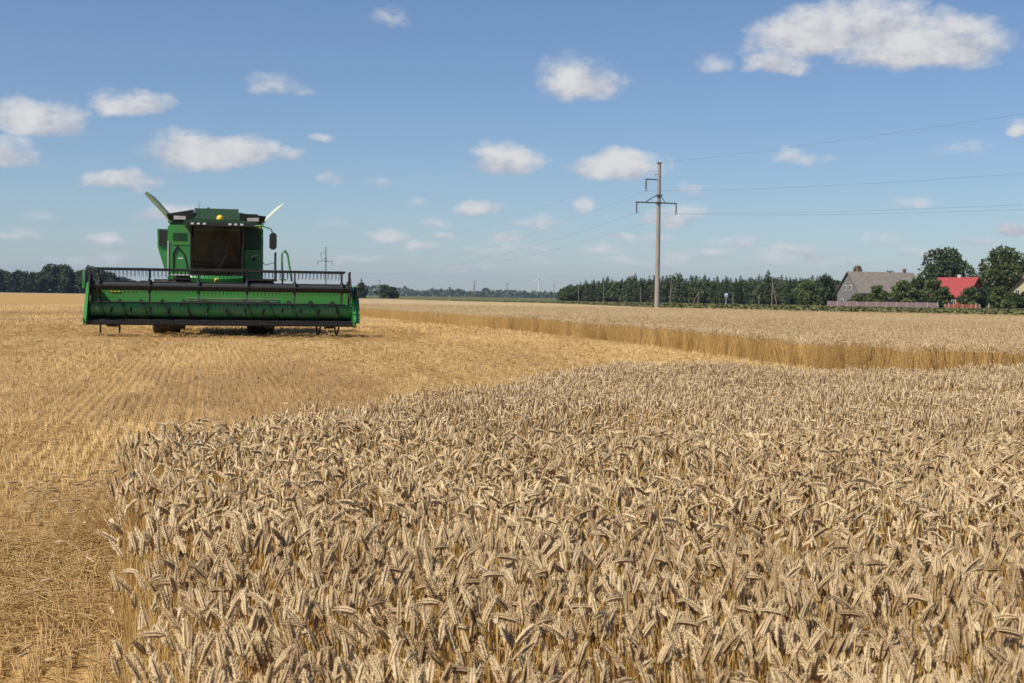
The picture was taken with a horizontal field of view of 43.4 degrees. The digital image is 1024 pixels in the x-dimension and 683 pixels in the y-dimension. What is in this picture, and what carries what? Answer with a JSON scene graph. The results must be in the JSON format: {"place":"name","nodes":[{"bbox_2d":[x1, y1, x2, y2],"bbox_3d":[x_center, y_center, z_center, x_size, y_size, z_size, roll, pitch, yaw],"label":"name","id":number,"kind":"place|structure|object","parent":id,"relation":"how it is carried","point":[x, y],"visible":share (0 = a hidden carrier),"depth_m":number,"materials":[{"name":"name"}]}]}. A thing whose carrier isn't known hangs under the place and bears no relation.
{"place":"outdoors","nodes":[
{"label":"outdoors","id":0,"kind":"place"},
{"bbox_2d":[0,291,802,304],"bbox_3d":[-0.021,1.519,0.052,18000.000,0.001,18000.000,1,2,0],"label":"ground","id":1,"kind":"structure","parent":0,"point":[470,298],"depth_m":756.34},
{"bbox_2d":[0,269,5,291],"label":"field edge tree","id":2,"kind":"object","parent":1,"relation":"on","point":[1,278],"visible":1,"depth_m":745.59,"materials":[{"name":"green plant"}]},
{"bbox_2d":[0,272,10,292],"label":"field edge tree","id":3,"kind":"object","parent":1,"relation":"on","point":[5,276],"visible":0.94,"depth_m":744.93,"materials":[{"name":"green plant"}]},
{"bbox_2d":[6,272,17,292],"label":"field edge tree","id":4,"kind":"object","parent":1,"relation":"on","point":[11,277],"visible":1,"depth_m":742.32,"materials":[{"name":"green plant"}]},
{"bbox_2d":[11,273,23,292],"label":"field edge tree","id":5,"kind":"object","parent":1,"relation":"on","point":[18,290],"visible":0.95,"depth_m":742.53,"materials":[{"name":"green plant"}]},
{"bbox_2d":[18,270,28,292],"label":"field edge tree","id":6,"kind":"object","parent":1,"relation":"on","point":[23,286],"visible":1,"depth_m":739.53,"materials":[{"name":"green plant"}]},
{"bbox_2d":[26,271,36,292],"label":"field edge tree","id":7,"kind":"object","parent":1,"relation":"on","point":[31,286],"visible":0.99,"depth_m":739.01,"materials":[{"name":"green plant"}]},
{"bbox_2d":[30,272,45,292],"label":"field edge tree","id":8,"kind":"object","parent":1,"relation":"on","point":[37,287],"visible":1,"depth_m":739.02,"materials":[{"name":"green plant"}]},
{"bbox_2d":[37,268,53,292],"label":"field edge tree","id":9,"kind":"object","parent":1,"relation":"on","point":[45,290],"visible":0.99,"depth_m":741.00,"materials":[{"name":"green plant"}]},
{"bbox_2d":[41,263,57,292],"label":"field edge tree","id":10,"kind":"object","parent":1,"relation":"on","point":[50,268],"visible":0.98,"depth_m":742.03,"materials":[{"name":"green plant"}]},
{"bbox_2d":[50,264,61,292],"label":"field edge tree","id":11,"kind":"object","parent":1,"relation":"on","point":[57,271],"visible":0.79,"depth_m":744.16,"materials":[{"name":"green plant"}]},
{"bbox_2d":[55,265,74,292],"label":"field edge tree","id":12,"kind":"object","parent":1,"relation":"on","point":[64,274],"visible":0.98,"depth_m":740.62,"materials":[{"name":"green plant"}]},
{"bbox_2d":[63,268,73,293],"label":"field edge tree","id":13,"kind":"object","parent":1,"relation":"on","point":[72,274],"visible":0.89,"depth_m":745.79,"materials":[{"name":"green plant"}]},
{"bbox_2d":[70,271,80,293],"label":"field edge tree","id":14,"kind":"object","parent":1,"relation":"on","point":[76,291],"visible":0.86,"depth_m":745.06,"materials":[{"name":"green plant"}]},
{"bbox_2d":[74,270,88,293],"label":"field edge tree","id":15,"kind":"object","parent":1,"relation":"on","point":[78,280],"visible":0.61,"depth_m":741.43,"materials":[{"name":"green plant"}]},
{"bbox_2d":[85,265,96,280],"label":"field edge tree","id":16,"kind":"object","parent":1,"relation":"on","point":[87,269],"visible":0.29,"depth_m":747.25,"materials":[{"name":"green plant"}]},
{"bbox_2d":[93,270,108,280],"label":"field edge tree","id":17,"kind":"object","parent":1,"relation":"on","point":[103,277],"visible":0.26,"depth_m":741.49,"materials":[{"name":"green plant"}]},
{"bbox_2d":[107,273,119,280],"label":"field edge tree","id":18,"kind":"object","parent":1,"relation":"on","point":[112,277],"visible":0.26,"depth_m":741.06,"materials":[{"name":"green plant"}]},
{"bbox_2d":[317,247,332,283],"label":"power pole","id":19,"kind":"object","parent":1,"relation":"on","point":[325,263],"visible":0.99,"depth_m":403.18,"materials":[{"name":"concrete"}]},
{"bbox_2d":[357,282,368,297],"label":"leafy tree","id":20,"kind":"object","parent":1,"relation":"on","point":[361,289],"visible":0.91,"depth_m":598.45,"materials":[{"name":"green plant"}]},
{"bbox_2d":[374,284,391,297],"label":"leafy tree","id":21,"kind":"object","parent":1,"relation":"on","point":[384,290],"visible":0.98,"depth_m":638.14,"materials":[{"name":"green plant"}]},
{"bbox_2d":[389,286,399,297],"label":"leafy tree","id":22,"kind":"object","parent":1,"relation":"on","point":[394,293],"visible":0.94,"depth_m":643.52,"materials":[{"name":"green plant"}]},
{"bbox_2d":[354,284,557,297],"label":"distant woodland","id":23,"kind":"object","parent":1,"relation":"on","point":[486,292],"visible":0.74,"depth_m":2682.23,"materials":[{"name":"green plant"}]},
{"bbox_2d":[533,271,546,291],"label":"wind turbine","id":24,"kind":"object","parent":1,"relation":"on","point":[539,278],"visible":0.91,"depth_m":5191.82,"materials":[{"name":"white paint"}]},
{"bbox_2d":[558,291,564,300],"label":"leafy tree","id":25,"kind":"object","parent":1,"relation":"on","point":[560,295],"visible":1,"depth_m":582.81,"materials":[{"name":"green plant"}]},
{"bbox_2d":[563,289,570,300],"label":"leafy tree","id":26,"kind":"object","parent":1,"relation":"on","point":[567,296],"visible":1,"depth_m":580.50,"materials":[{"name":"green plant"}]},
{"bbox_2d":[570,286,581,300],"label":"leafy tree","id":27,"kind":"object","parent":1,"relation":"on","point":[574,294],"visible":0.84,"depth_m":576.99,"materials":[{"name":"green plant"}]},
{"bbox_2d":[580,287,586,300],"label":"spruce tree","id":28,"kind":"object","parent":1,"relation":"on","point":[584,291],"visible":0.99,"depth_m":572.73,"materials":[{"name":"green plant"}]},
{"bbox_2d":[583,283,591,300],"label":"spruce tree","id":29,"kind":"object","parent":1,"relation":"on","point":[586,293],"visible":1,"depth_m":571.31,"materials":[{"name":"green plant"}]},
{"bbox_2d":[588,285,594,301],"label":"spruce tree","id":30,"kind":"object","parent":1,"relation":"on","point":[592,296],"visible":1,"depth_m":570.49,"materials":[{"name":"green plant"}]},
{"bbox_2d":[593,287,600,300],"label":"spruce tree","id":31,"kind":"object","parent":1,"relation":"on","point":[595,292],"visible":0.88,"depth_m":570.97,"materials":[{"name":"green plant"}]},
{"bbox_2d":[597,281,608,301],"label":"spruce tree","id":32,"kind":"object","parent":1,"relation":"on","point":[599,298],"visible":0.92,"depth_m":566.39,"materials":[{"name":"green plant"}]},
{"bbox_2d":[598,281,611,301],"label":"leafy tree","id":33,"kind":"object","parent":1,"relation":"on","point":[607,284],"visible":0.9,"depth_m":565.93,"materials":[{"name":"green plant"}]},
{"bbox_2d":[606,287,614,301],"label":"leafy tree","id":34,"kind":"object","parent":1,"relation":"on","point":[610,298],"visible":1,"depth_m":565.04,"materials":[{"name":"green plant"}]},
{"bbox_2d":[607,282,621,301],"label":"leafy tree","id":35,"kind":"object","parent":1,"relation":"on","point":[615,289],"visible":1,"depth_m":563.82,"materials":[{"name":"green plant"}]},
{"bbox_2d":[619,282,629,301],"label":"spruce tree","id":36,"kind":"object","parent":1,"relation":"on","point":[622,295],"visible":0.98,"depth_m":560.17,"materials":[{"name":"green plant"}]},
{"bbox_2d":[623,280,635,301],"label":"spruce tree","id":37,"kind":"object","parent":1,"relation":"on","point":[628,293],"visible":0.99,"depth_m":556.98,"materials":[{"name":"green plant"}]},
{"bbox_2d":[622,278,638,295],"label":"leafy tree","id":38,"kind":"object","parent":1,"relation":"on","point":[628,281],"visible":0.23,"depth_m":564.71,"materials":[{"name":"green plant"}]},
{"bbox_2d":[630,279,639,301],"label":"spruce tree","id":39,"kind":"object","parent":1,"relation":"on","point":[633,291],"visible":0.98,"depth_m":555.46,"materials":[{"name":"green plant"}]},
{"bbox_2d":[633,278,645,301],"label":"spruce tree","id":40,"kind":"object","parent":1,"relation":"on","point":[637,293],"visible":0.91,"depth_m":553.41,"materials":[{"name":"green plant"}]},
{"bbox_2d":[636,279,647,301],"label":"spruce tree","id":41,"kind":"object","parent":1,"relation":"on","point":[643,283],"visible":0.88,"depth_m":554.37,"materials":[{"name":"green plant"}]},
{"bbox_2d":[641,280,654,299],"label":"leafy tree","id":42,"kind":"object","parent":1,"relation":"on","point":[649,282],"visible":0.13,"depth_m":559.97,"materials":[{"name":"green plant"}]},
{"bbox_2d":[643,285,654,301],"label":"leafy tree","id":43,"kind":"object","parent":1,"relation":"on","point":[647,292],"visible":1,"depth_m":552.90,"materials":[{"name":"green plant"}]},
{"bbox_2d":[649,280,654,301],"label":"spruce tree","id":44,"kind":"object","parent":1,"relation":"on","point":[653,286],"visible":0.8,"depth_m":552.43,"materials":[{"name":"green plant"}]},
{"bbox_2d":[654,285,664,302],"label":"leafy tree","id":45,"kind":"object","parent":1,"relation":"on","point":[661,287],"visible":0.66,"depth_m":547.72,"materials":[{"name":"green plant"}]},
{"bbox_2d":[660,279,669,301],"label":"spruce tree","id":46,"kind":"object","parent":1,"relation":"on","point":[665,285],"visible":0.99,"depth_m":544.41,"materials":[{"name":"green plant"}]},
{"bbox_2d":[662,275,675,302],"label":"spruce tree","id":47,"kind":"object","parent":1,"relation":"on","point":[668,289],"visible":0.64,"depth_m":546.46,"materials":[{"name":"green plant"}]},
{"bbox_2d":[667,279,680,302],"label":"leafy tree","id":48,"kind":"object","parent":1,"relation":"on","point":[671,284],"visible":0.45,"depth_m":547.39,"materials":[{"name":"green plant"}]},
{"bbox_2d":[668,279,680,301],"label":"spruce tree","id":49,"kind":"object","parent":1,"relation":"on","point":[672,286],"visible":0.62,"depth_m":543.72,"materials":[{"name":"green plant"}]},
{"bbox_2d":[671,273,686,302],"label":"spruce tree","id":50,"kind":"object","parent":1,"relation":"on","point":[677,286],"visible":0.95,"depth_m":539.21,"materials":[{"name":"green plant"}]},
{"bbox_2d":[678,279,689,302],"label":"spruce tree","id":51,"kind":"object","parent":1,"relation":"on","point":[682,295],"visible":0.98,"depth_m":537.02,"materials":[{"name":"green plant"}]},
{"bbox_2d":[687,280,700,302],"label":"leafy tree","id":52,"kind":"object","parent":1,"relation":"on","point":[695,284],"visible":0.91,"depth_m":533.00,"materials":[{"name":"green plant"}]},
{"bbox_2d":[696,285,710,302],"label":"leafy tree","id":53,"kind":"object","parent":1,"relation":"on","point":[703,294],"visible":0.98,"depth_m":529.46,"materials":[{"name":"green plant"}]},
{"bbox_2d":[700,280,716,301],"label":"leafy tree","id":54,"kind":"object","parent":1,"relation":"on","point":[707,284],"visible":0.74,"depth_m":530.80,"materials":[{"name":"green plant"}]},
{"bbox_2d":[706,278,717,302],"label":"spruce tree","id":55,"kind":"object","parent":1,"relation":"on","point":[714,287],"visible":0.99,"depth_m":525.48,"materials":[{"name":"green plant"}]},
{"bbox_2d":[403,299,1023,315],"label":"verge grass","id":56,"kind":"structure","parent":1,"relation":"on","point":[942,310],"depth_m":197.41,"materials":[{"name":"green plant"}]},
{"bbox_2d":[714,284,721,303],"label":"spruce tree","id":57,"kind":"object","parent":1,"relation":"on","point":[717,292],"visible":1,"depth_m":524.52,"materials":[{"name":"green plant"}]},
{"bbox_2d":[717,279,726,303],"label":"spruce tree","id":58,"kind":"object","parent":1,"relation":"on","point":[720,290],"visible":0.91,"depth_m":523.56,"materials":[{"name":"green plant"}]},
{"bbox_2d":[725,286,737,301],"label":"leafy tree","id":59,"kind":"object","parent":1,"relation":"on","point":[729,292],"visible":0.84,"depth_m":521.96,"materials":[{"name":"green plant"}]},
{"bbox_2d":[729,279,742,303],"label":"spruce tree","id":60,"kind":"object","parent":1,"relation":"on","point":[738,290],"visible":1,"depth_m":518.03,"materials":[{"name":"green plant"}]},
{"bbox_2d":[733,280,746,303],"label":"spruce tree","id":61,"kind":"object","parent":1,"relation":"on","point":[740,284],"visible":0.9,"depth_m":520.34,"materials":[{"name":"green plant"}]},
{"bbox_2d":[741,278,749,303],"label":"spruce tree","id":62,"kind":"object","parent":1,"relation":"on","point":[745,285],"visible":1,"depth_m":518.46,"materials":[{"name":"green plant"}]},
{"bbox_2d":[744,278,754,303],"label":"spruce tree","id":63,"kind":"object","parent":1,"relation":"on","point":[750,288],"visible":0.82,"depth_m":517.93,"materials":[{"name":"green plant"}]},
{"bbox_2d":[741,281,758,303],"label":"leafy tree","id":64,"kind":"object","parent":1,"relation":"on","point":[754,286],"visible":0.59,"depth_m":521.01,"materials":[{"name":"green plant"}]},
{"bbox_2d":[750,285,758,303],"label":"spruce tree","id":65,"kind":"object","parent":1,"relation":"on","point":[755,302],"visible":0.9,"depth_m":514.08,"materials":[{"name":"green plant"}]},
{"bbox_2d":[751,282,767,303],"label":"leafy tree","id":66,"kind":"object","parent":1,"relation":"on","point":[759,294],"visible":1,"depth_m":510.45,"materials":[{"name":"green plant"}]},
{"bbox_2d":[762,276,774,283],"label":"leafy tree","id":67,"kind":"object","parent":1,"relation":"on","point":[768,279],"visible":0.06,"depth_m":522.00,"materials":[{"name":"green plant"}]},
{"bbox_2d":[763,283,777,303],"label":"leafy tree","id":68,"kind":"object","parent":1,"relation":"on","point":[767,288],"visible":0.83,"depth_m":508.44,"materials":[{"name":"green plant"}]},
{"bbox_2d":[770,277,776,304],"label":"utility pole","id":69,"kind":"object","parent":1,"relation":"on","point":[772,291],"visible":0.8,"depth_m":429.58,"materials":[{"name":"grey wood"}]},
{"bbox_2d":[768,282,780,303],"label":"leafy tree","id":70,"kind":"object","parent":1,"relation":"on","point":[775,285],"visible":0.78,"depth_m":507.42,"materials":[{"name":"green plant"}]},
{"bbox_2d":[774,282,785,304],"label":"leafy tree","id":71,"kind":"object","parent":1,"relation":"on","point":[781,286],"visible":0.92,"depth_m":504.68,"materials":[{"name":"green plant"}]},
{"bbox_2d":[780,280,791,304],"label":"spruce tree","id":72,"kind":"object","parent":1,"relation":"on","point":[786,290],"visible":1,"depth_m":501.80,"materials":[{"name":"green plant"}]},
{"bbox_2d":[783,282,796,304],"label":"spruce tree","id":73,"kind":"object","parent":1,"relation":"on","point":[789,295],"visible":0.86,"depth_m":503.45,"materials":[{"name":"green plant"}]},
{"bbox_2d":[789,282,798,303],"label":"leafy tree","id":74,"kind":"object","parent":1,"relation":"on","point":[792,285],"visible":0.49,"depth_m":501.58,"materials":[{"name":"green plant"}]},
{"bbox_2d":[789,280,804,301],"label":"leafy tree","id":75,"kind":"object","parent":1,"relation":"on","point":[797,282],"visible":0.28,"depth_m":500.39,"materials":[{"name":"green plant"}]},
{"bbox_2d":[791,279,822,304],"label":"garden bush","id":76,"kind":"object","parent":1,"relation":"on","point":[809,286],"visible":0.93,"depth_m":328.34,"materials":[{"name":"green plant"}]},
{"bbox_2d":[809,273,839,304],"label":"garden tree","id":77,"kind":"object","parent":1,"relation":"on","point":[826,293],"visible":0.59,"depth_m":343.63,"materials":[{"name":"green plant"}]},
{"bbox_2d":[847,293,868,305],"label":"garden bush","id":78,"kind":"object","parent":1,"relation":"on","point":[858,297],"visible":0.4,"depth_m":302.91,"materials":[{"name":"green plant"}]},
{"bbox_2d":[835,266,915,305],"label":"grey house","id":79,"kind":"structure","parent":1,"relation":"on","point":[855,282],"depth_m":320.74,"materials":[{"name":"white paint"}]},
{"bbox_2d":[864,284,888,306],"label":"garden bush","id":80,"kind":"object","parent":1,"relation":"on","point":[878,293],"visible":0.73,"depth_m":298.81,"materials":[{"name":"green plant"}]},
{"bbox_2d":[827,301,937,307],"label":"board fence","id":81,"kind":"object","parent":1,"relation":"on","point":[888,304],"visible":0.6,"depth_m":282.57,"materials":[{"name":"grey wood"}]},
{"bbox_2d":[887,279,917,302],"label":"garden bush","id":82,"kind":"object","parent":1,"relation":"on","point":[896,294],"visible":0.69,"depth_m":296.80,"materials":[{"name":"green plant"}]},
{"bbox_2d":[904,276,930,306],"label":"garden bush","id":83,"kind":"object","parent":1,"relation":"on","point":[917,282],"visible":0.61,"depth_m":298.55,"materials":[{"name":"green plant"}]},
{"bbox_2d":[915,277,943,306],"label":"garden bush","id":84,"kind":"object","parent":1,"relation":"on","point":[933,287],"visible":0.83,"depth_m":296.31,"materials":[{"name":"green plant"}]},
{"bbox_2d":[933,286,953,307],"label":"garden bush","id":85,"kind":"object","parent":1,"relation":"on","point":[945,295],"visible":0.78,"depth_m":294.70,"materials":[{"name":"green plant"}]},
{"bbox_2d":[917,245,978,287],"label":"maple tree","id":86,"kind":"object","parent":1,"relation":"on","point":[948,264],"visible":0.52,"depth_m":341.55,"materials":[{"name":"green plant"}]},
{"bbox_2d":[929,275,982,307],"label":"red roofed house","id":87,"kind":"structure","parent":1,"relation":"on","point":[957,284],"depth_m":308.81,"materials":[{"name":"tile"}]},
{"bbox_2d":[944,304,979,307],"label":"board fence","id":88,"kind":"object","parent":1,"relation":"on","point":[961,305],"visible":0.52,"depth_m":282.38,"materials":[{"name":"wood"}]},
{"bbox_2d":[955,286,983,307],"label":"garden bush","id":89,"kind":"object","parent":1,"relation":"on","point":[970,295],"visible":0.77,"depth_m":294.75,"materials":[{"name":"green plant"}]},
{"bbox_2d":[976,286,993,307],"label":"garden bush","id":90,"kind":"object","parent":1,"relation":"on","point":[986,291],"visible":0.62,"depth_m":295.62,"materials":[{"name":"green plant"}]},
{"bbox_2d":[986,286,1009,308],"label":"garden bush","id":91,"kind":"object","parent":1,"relation":"on","point":[999,293],"visible":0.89,"depth_m":290.86,"materials":[{"name":"green plant"}]},
{"bbox_2d":[977,244,1023,292],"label":"lime tree","id":92,"kind":"object","parent":1,"relation":"on","point":[1005,259],"visible":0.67,"depth_m":318.78,"materials":[{"name":"green plant"}]},
{"bbox_2d":[1001,292,1021,308],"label":"garden bush","id":93,"kind":"object","parent":1,"relation":"on","point":[1009,301],"visible":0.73,"depth_m":288.97,"materials":[{"name":"green plant"}]},
{"bbox_2d":[1008,275,1023,294],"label":"cream house","id":94,"kind":"structure","parent":1,"relation":"on","point":[1018,288],"depth_m":305.04,"materials":[{"name":"white paint"}]},
{"bbox_2d":[1014,291,1023,307],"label":"garden bush","id":95,"kind":"object","parent":1,"relation":"on","point":[1018,301],"visible":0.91,"depth_m":287.07,"materials":[{"name":"green plant"}]},
{"bbox_2d":[0,293,929,682],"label":"stubble field","id":96,"kind":"structure","parent":0,"point":[18,299],"depth_m":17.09,"materials":[{"name":"beige plant"}]},
{"bbox_2d":[82,192,359,335],"bbox_3d":[-10.572,-2.838,47.519,9.075,5.147,10.466,0,2,-12],"label":"combine harvester","id":97,"kind":"object","parent":96,"relation":"on","point":[212,260],"visible":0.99,"depth_m":43.97,"materials":[{"name":"green paint"}]},
{"bbox_2d":[0,0,1023,296],"label":"sky","id":98,"kind":"structure","parent":0,"point":[380,126],"materials":[{"name":"blue"}]},
{"bbox_2d":[119,486,1020,682],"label":"crop floor","id":99,"kind":"structure","parent":0,"point":[121,663],"depth_m":5.45,"materials":[{"name":"brown soil"}]},
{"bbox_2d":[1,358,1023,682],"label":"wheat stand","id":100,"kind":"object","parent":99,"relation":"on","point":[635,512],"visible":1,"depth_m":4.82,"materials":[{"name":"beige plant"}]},
{"bbox_2d":[368,316,866,376],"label":"crop floor","id":101,"kind":"structure","parent":0,"point":[638,344],"depth_m":40.06,"materials":[{"name":"brown soil"}]},
{"bbox_2d":[636,162,676,306],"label":"power pole","id":102,"kind":"object","parent":101,"relation":"on","point":[657,263],"visible":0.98,"depth_m":139.50,"materials":[{"name":"concrete"}]},
{"bbox_2d":[333,114,1019,249],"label":"power cable","id":103,"kind":"object","parent":102,"relation":"hanging from","point":[741,153],"visible":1,"depth_m":114.64,"materials":[{"name":"metal"}]},
{"bbox_2d":[359,298,1023,374],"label":"standing wheat","id":104,"kind":"object","parent":101,"relation":"on","point":[862,339],"visible":0.9,"depth_m":41.48,"materials":[{"name":"beige plant"}]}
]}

